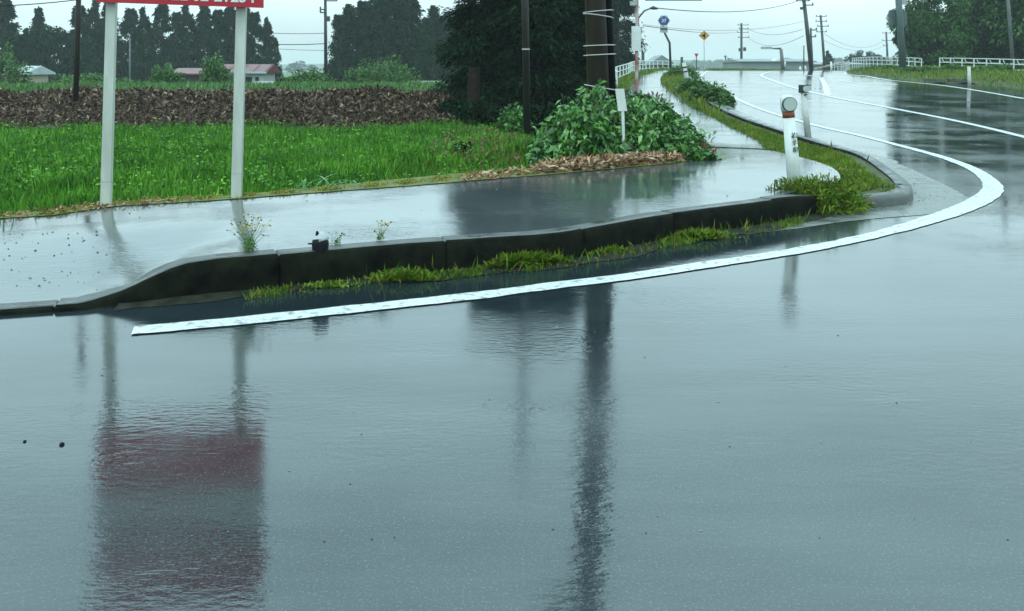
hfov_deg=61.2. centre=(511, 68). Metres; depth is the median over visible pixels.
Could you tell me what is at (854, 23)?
sky
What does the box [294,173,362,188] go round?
tall grass clump
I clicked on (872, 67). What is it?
weed clump
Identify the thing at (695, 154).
dock plant
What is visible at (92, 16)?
cedar tree
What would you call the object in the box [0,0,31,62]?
cedar tree
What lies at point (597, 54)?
utility pole
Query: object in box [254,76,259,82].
window
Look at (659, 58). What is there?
house
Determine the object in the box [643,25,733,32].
power line
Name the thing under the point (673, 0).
gantry sign
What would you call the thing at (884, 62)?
roadside tree
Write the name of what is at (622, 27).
conifer
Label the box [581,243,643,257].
weed tuft
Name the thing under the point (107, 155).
road sign
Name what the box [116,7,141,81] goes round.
cedar tree
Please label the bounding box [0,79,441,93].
field crop
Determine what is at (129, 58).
service pole
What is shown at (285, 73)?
ground
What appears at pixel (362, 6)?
cedar tree
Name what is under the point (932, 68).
weed clump
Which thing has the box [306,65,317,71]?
distant tree
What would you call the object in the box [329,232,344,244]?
flowering weed
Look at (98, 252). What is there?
debris
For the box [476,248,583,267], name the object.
weed tuft
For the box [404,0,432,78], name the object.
cedar tree
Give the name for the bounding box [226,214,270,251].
flowering weed
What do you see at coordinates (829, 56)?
pine tree
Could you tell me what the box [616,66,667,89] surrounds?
embankment grass
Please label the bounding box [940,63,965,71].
weed clump
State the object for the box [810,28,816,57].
utility pole
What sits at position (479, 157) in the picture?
rough grass
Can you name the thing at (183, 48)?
cedar tree
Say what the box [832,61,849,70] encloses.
guard fence
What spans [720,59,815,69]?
warehouse
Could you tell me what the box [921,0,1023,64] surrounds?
leafy tree
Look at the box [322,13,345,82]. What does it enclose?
cedar tree
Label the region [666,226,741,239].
weed tuft
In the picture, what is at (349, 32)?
cedar tree
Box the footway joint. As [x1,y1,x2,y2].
[711,146,774,149]
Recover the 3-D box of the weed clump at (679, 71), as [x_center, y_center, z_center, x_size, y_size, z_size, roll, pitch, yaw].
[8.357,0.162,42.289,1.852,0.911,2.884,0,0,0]
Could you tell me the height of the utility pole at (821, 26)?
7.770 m
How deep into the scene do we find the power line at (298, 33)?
65.99 m
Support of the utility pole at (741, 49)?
on the ground at (285, 73)
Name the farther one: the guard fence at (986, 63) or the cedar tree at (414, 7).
the cedar tree at (414, 7)
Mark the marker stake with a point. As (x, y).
(621, 101)
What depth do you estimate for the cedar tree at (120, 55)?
88.96 m
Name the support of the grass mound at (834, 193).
on the grass strip ground at (873, 169)
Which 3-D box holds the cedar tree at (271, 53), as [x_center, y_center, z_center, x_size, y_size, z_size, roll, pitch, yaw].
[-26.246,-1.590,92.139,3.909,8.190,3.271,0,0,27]
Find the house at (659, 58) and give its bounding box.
[644,55,673,68]
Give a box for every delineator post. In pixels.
[682,62,689,79]
[780,95,800,182]
[798,85,811,137]
[967,66,971,85]
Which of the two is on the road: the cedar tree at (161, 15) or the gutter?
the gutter
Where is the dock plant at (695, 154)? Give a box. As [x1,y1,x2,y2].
[662,144,725,160]
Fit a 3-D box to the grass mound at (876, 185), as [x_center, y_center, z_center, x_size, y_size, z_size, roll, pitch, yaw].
[3.667,1.198,9.451,0.814,0.255,2.298,0,0,0]
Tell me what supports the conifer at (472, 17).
on the field
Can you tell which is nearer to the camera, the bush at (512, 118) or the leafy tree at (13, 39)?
the bush at (512, 118)
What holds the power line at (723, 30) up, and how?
attached to the utility pole at (808, 43)
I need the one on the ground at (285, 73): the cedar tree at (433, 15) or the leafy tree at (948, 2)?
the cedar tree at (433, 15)
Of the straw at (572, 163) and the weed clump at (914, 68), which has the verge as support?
the weed clump at (914, 68)
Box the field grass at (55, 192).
[0,116,537,213]
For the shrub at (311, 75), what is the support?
on the field
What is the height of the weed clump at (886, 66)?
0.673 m
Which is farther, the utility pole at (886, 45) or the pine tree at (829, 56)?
the utility pole at (886, 45)
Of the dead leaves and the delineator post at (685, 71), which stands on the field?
the dead leaves
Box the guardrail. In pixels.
[814,61,844,70]
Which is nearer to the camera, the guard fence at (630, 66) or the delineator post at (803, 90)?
the delineator post at (803, 90)
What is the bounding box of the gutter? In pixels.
[693,71,967,233]
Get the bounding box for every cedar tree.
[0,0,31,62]
[23,6,57,70]
[55,4,95,79]
[80,0,104,54]
[91,2,135,81]
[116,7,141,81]
[122,5,163,82]
[133,4,179,81]
[167,5,207,68]
[168,11,184,62]
[189,6,214,67]
[195,9,234,67]
[214,7,250,63]
[234,7,264,59]
[246,11,272,63]
[257,16,281,78]
[273,37,283,79]
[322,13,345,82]
[330,3,364,81]
[336,0,376,69]
[348,0,400,82]
[373,0,425,80]
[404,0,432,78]
[418,17,439,70]
[427,5,440,55]
[434,12,459,83]
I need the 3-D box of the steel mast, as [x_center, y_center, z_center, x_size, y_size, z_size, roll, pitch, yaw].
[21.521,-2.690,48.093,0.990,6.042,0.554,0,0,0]
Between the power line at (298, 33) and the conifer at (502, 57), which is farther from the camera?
the power line at (298, 33)
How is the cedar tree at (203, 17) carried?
on the ground at (285, 73)
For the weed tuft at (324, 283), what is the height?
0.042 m
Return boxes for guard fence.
[615,60,678,85]
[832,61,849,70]
[851,57,921,68]
[939,58,1023,70]
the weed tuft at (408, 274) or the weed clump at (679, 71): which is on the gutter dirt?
the weed tuft at (408, 274)
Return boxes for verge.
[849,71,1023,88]
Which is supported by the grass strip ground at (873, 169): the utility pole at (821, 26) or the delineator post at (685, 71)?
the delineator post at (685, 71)
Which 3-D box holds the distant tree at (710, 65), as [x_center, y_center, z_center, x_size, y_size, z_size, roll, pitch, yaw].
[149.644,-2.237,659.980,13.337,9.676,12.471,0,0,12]
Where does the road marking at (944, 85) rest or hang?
on the road
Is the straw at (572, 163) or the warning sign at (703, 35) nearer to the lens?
the straw at (572, 163)
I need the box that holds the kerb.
[0,69,966,315]
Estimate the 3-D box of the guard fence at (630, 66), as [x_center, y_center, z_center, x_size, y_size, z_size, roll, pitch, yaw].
[7.327,0.261,47.665,1.486,1.666,34.127,0,0,14]
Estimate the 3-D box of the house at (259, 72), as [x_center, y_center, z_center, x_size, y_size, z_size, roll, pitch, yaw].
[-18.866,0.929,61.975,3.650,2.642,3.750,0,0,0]
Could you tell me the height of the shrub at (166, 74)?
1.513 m
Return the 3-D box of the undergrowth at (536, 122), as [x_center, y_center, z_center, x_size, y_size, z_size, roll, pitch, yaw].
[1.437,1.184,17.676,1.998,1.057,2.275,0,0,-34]
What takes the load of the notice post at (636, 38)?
on the field
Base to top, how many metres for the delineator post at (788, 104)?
1.016 m
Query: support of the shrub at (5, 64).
on the field
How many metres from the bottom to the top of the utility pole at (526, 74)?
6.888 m
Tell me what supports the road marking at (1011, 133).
on the road
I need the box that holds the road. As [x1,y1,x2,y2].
[0,71,1023,610]
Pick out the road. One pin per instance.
(618, 449)
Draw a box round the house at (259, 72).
[224,64,280,82]
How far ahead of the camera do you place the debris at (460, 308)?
2.52 m
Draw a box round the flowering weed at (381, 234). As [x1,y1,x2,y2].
[374,220,392,240]
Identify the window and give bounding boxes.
[245,76,252,82]
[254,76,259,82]
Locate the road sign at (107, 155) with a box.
[96,0,263,204]
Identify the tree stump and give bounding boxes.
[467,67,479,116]
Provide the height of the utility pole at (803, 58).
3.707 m
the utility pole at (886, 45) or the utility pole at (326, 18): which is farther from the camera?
the utility pole at (886, 45)
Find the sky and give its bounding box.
[0,0,946,64]
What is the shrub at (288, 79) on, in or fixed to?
on the field
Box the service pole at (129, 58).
[129,38,130,80]
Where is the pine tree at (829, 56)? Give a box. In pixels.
[822,50,837,70]
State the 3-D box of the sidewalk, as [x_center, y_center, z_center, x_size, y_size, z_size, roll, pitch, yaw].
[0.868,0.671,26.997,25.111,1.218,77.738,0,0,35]
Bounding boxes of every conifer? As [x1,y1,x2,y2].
[427,0,548,105]
[456,0,562,101]
[477,0,586,109]
[508,0,586,101]
[569,11,617,88]
[612,0,650,73]
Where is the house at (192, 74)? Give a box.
[174,68,218,82]
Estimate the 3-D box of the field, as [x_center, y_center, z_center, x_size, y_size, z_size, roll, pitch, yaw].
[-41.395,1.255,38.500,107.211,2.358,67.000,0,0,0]
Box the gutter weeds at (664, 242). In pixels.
[243,208,812,299]
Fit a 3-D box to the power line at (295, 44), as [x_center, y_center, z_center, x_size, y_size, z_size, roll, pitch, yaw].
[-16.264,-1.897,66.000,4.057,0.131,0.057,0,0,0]
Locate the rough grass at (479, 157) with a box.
[359,128,530,180]
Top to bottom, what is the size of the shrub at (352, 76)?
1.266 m
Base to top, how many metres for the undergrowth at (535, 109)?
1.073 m
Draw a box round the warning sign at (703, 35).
[699,31,709,70]
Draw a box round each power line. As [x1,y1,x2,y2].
[0,0,74,5]
[272,43,323,44]
[275,33,321,33]
[643,21,803,30]
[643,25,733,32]
[658,1,796,11]
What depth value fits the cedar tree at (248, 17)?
96.28 m
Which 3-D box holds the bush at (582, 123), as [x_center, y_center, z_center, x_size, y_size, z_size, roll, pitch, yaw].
[1.554,0.783,11.820,2.781,1.308,2.410,0,0,0]
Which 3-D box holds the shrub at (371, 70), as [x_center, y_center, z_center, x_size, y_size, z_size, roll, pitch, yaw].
[-6.458,0.089,46.074,3.410,1.920,3.153,0,0,-32]
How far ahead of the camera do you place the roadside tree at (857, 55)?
150.02 m
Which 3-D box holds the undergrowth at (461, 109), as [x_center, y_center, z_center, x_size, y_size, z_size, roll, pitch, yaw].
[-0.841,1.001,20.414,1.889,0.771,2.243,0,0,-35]
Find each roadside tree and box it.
[844,53,867,66]
[855,49,881,65]
[870,54,887,64]
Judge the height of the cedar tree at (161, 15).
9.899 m
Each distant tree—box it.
[284,63,297,72]
[291,61,306,71]
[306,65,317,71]
[690,60,703,68]
[699,60,716,69]
[713,59,722,68]
[829,57,843,61]
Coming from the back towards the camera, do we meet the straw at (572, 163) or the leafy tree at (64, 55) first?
the leafy tree at (64, 55)
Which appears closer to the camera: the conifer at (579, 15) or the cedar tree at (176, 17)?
the conifer at (579, 15)
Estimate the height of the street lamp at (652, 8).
2.863 m
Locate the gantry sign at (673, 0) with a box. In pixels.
[645,0,701,0]
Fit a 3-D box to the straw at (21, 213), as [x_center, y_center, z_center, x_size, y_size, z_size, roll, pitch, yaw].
[-3.617,1.191,7.622,1.636,0.134,0.450,0,0,-16]
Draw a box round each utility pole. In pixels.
[73,0,80,104]
[320,0,336,75]
[521,0,530,135]
[583,0,615,145]
[606,0,615,97]
[737,23,748,58]
[796,0,813,70]
[803,45,804,69]
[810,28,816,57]
[815,15,828,70]
[882,32,891,65]
[1006,0,1013,62]
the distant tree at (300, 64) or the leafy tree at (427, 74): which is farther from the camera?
the distant tree at (300, 64)
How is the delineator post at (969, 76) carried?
on the road
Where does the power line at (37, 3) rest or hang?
attached to the utility pole at (77, 52)
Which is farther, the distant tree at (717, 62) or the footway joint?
the distant tree at (717, 62)
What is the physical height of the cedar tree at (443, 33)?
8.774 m
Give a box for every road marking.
[132,71,1003,333]
[759,71,1023,137]
[819,77,830,94]
[843,72,1021,97]
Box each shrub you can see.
[0,41,33,83]
[49,72,133,83]
[148,62,186,83]
[199,50,233,83]
[275,75,309,84]
[289,67,335,82]
[341,66,374,82]
[354,53,422,83]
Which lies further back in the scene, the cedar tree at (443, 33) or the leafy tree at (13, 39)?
the cedar tree at (443, 33)
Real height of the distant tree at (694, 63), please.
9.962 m
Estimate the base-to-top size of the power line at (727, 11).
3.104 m
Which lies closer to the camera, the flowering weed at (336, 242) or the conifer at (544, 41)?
the flowering weed at (336, 242)
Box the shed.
[1,65,55,83]
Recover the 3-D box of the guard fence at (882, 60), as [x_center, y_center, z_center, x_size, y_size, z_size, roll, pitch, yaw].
[26.117,-0.266,61.925,0.420,1.332,24.421,0,0,13]
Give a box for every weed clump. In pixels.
[664,64,700,77]
[674,76,706,93]
[683,81,737,105]
[857,65,884,69]
[879,64,898,68]
[892,66,931,73]
[918,65,941,72]
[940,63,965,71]
[974,65,997,71]
[985,63,1015,71]
[1004,61,1023,69]
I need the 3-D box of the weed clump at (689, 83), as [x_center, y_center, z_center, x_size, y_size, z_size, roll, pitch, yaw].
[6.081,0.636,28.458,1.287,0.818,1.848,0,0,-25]
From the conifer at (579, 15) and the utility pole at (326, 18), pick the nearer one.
the conifer at (579, 15)
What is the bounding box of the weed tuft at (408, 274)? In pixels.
[353,265,453,281]
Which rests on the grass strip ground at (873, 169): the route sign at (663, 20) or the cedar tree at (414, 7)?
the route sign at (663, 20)
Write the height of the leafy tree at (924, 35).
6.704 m
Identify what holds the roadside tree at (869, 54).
on the ground at (285, 73)
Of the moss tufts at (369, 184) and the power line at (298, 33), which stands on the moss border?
the moss tufts at (369, 184)
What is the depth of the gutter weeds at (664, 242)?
5.61 m
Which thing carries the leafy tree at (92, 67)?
on the ground at (285, 73)
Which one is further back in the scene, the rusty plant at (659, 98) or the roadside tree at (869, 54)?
the roadside tree at (869, 54)
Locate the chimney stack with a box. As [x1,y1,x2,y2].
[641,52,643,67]
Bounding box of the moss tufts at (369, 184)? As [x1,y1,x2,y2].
[0,157,691,217]
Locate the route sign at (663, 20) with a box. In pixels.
[657,15,671,68]
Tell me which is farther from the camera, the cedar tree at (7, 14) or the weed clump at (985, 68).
the cedar tree at (7, 14)
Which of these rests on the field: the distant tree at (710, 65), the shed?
the shed
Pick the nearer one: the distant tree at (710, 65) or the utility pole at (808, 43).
the utility pole at (808, 43)
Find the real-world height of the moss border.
0.181 m
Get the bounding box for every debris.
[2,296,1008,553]
[3,186,727,289]
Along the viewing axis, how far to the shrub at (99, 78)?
43.67 m
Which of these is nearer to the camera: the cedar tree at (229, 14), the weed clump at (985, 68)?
the weed clump at (985, 68)
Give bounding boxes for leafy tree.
[0,23,73,82]
[0,29,47,65]
[30,28,94,82]
[72,40,116,78]
[412,38,451,80]
[886,0,979,65]
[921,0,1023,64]
[945,0,1023,65]
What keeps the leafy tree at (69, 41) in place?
on the ground at (285, 73)
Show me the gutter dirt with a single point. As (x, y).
(207, 297)
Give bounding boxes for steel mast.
[888,0,906,67]
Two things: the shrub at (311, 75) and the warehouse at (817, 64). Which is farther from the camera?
the warehouse at (817, 64)
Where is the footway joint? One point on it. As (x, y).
(745, 148)
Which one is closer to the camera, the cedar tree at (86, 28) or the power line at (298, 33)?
the power line at (298, 33)
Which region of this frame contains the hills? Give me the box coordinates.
[278,60,712,70]
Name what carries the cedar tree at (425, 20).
on the ground at (285, 73)
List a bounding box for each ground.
[118,71,322,251]
[660,70,894,194]
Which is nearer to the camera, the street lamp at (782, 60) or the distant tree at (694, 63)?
the street lamp at (782, 60)
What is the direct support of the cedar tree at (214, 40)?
on the ground at (285, 73)
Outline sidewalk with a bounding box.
[0,70,839,303]
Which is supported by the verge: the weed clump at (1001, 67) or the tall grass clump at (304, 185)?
the weed clump at (1001, 67)
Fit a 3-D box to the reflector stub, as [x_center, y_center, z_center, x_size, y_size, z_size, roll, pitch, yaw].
[-1.170,1.085,5.272,0.114,0.196,0.107,0,0,-38]
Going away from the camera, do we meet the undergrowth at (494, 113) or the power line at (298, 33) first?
the undergrowth at (494, 113)
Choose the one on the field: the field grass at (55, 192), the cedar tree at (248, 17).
the field grass at (55, 192)
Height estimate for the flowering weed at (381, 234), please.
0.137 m
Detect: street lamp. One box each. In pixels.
[638,6,657,52]
[761,47,784,70]
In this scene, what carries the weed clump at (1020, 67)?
on the verge
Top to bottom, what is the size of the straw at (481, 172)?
0.099 m
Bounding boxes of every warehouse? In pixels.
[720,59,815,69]
[813,62,868,70]
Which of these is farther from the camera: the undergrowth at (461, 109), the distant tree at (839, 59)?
the distant tree at (839, 59)
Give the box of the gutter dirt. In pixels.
[114,213,829,310]
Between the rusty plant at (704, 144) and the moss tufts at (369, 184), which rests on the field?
the rusty plant at (704, 144)
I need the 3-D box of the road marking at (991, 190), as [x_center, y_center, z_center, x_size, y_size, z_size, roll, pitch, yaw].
[12.490,0.704,43.174,8.635,1.180,82.996,0,0,19]
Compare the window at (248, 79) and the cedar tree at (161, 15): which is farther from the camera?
the cedar tree at (161, 15)
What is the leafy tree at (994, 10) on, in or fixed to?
on the verge
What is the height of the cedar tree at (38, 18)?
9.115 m
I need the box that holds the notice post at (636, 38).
[630,0,640,94]
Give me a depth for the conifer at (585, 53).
22.67 m
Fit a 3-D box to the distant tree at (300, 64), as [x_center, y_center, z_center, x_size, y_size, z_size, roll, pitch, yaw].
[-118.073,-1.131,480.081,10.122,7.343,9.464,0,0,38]
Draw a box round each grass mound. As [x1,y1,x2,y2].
[765,172,878,216]
[815,162,901,191]
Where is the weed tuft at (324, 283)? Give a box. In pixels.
[288,278,362,287]
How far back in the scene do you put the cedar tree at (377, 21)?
77.80 m
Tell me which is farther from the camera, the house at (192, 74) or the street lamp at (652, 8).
the house at (192, 74)
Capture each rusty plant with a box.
[643,91,668,104]
[698,138,719,153]
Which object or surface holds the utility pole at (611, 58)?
on the field
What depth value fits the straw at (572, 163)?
9.70 m
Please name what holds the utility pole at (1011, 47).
on the verge
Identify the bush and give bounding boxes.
[453,140,472,153]
[493,102,534,136]
[525,79,716,166]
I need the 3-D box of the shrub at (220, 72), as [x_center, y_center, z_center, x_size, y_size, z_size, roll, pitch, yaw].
[-14.680,0.079,43.026,1.772,2.064,1.699,0,0,-33]
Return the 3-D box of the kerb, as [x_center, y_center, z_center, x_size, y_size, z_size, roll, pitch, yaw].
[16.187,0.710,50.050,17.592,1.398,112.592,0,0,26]
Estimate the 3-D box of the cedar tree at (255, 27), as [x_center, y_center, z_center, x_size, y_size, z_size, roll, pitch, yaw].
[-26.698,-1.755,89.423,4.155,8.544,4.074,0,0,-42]
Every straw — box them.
[2,195,196,217]
[457,164,534,180]
[529,148,686,173]
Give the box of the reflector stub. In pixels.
[308,231,328,252]
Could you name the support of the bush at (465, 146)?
on the field
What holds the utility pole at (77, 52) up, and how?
on the field
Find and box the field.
[0,73,646,209]
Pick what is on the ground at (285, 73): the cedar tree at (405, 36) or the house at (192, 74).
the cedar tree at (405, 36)
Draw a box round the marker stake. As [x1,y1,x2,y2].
[615,89,626,153]
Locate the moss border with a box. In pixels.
[4,161,679,217]
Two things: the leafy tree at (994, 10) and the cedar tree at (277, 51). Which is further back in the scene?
the cedar tree at (277, 51)
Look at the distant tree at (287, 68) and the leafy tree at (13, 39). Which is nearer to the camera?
the leafy tree at (13, 39)
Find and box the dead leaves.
[0,83,456,128]
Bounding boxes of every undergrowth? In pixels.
[436,96,502,125]
[483,103,547,131]
[531,102,569,130]
[531,107,558,135]
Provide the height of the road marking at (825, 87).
0.449 m

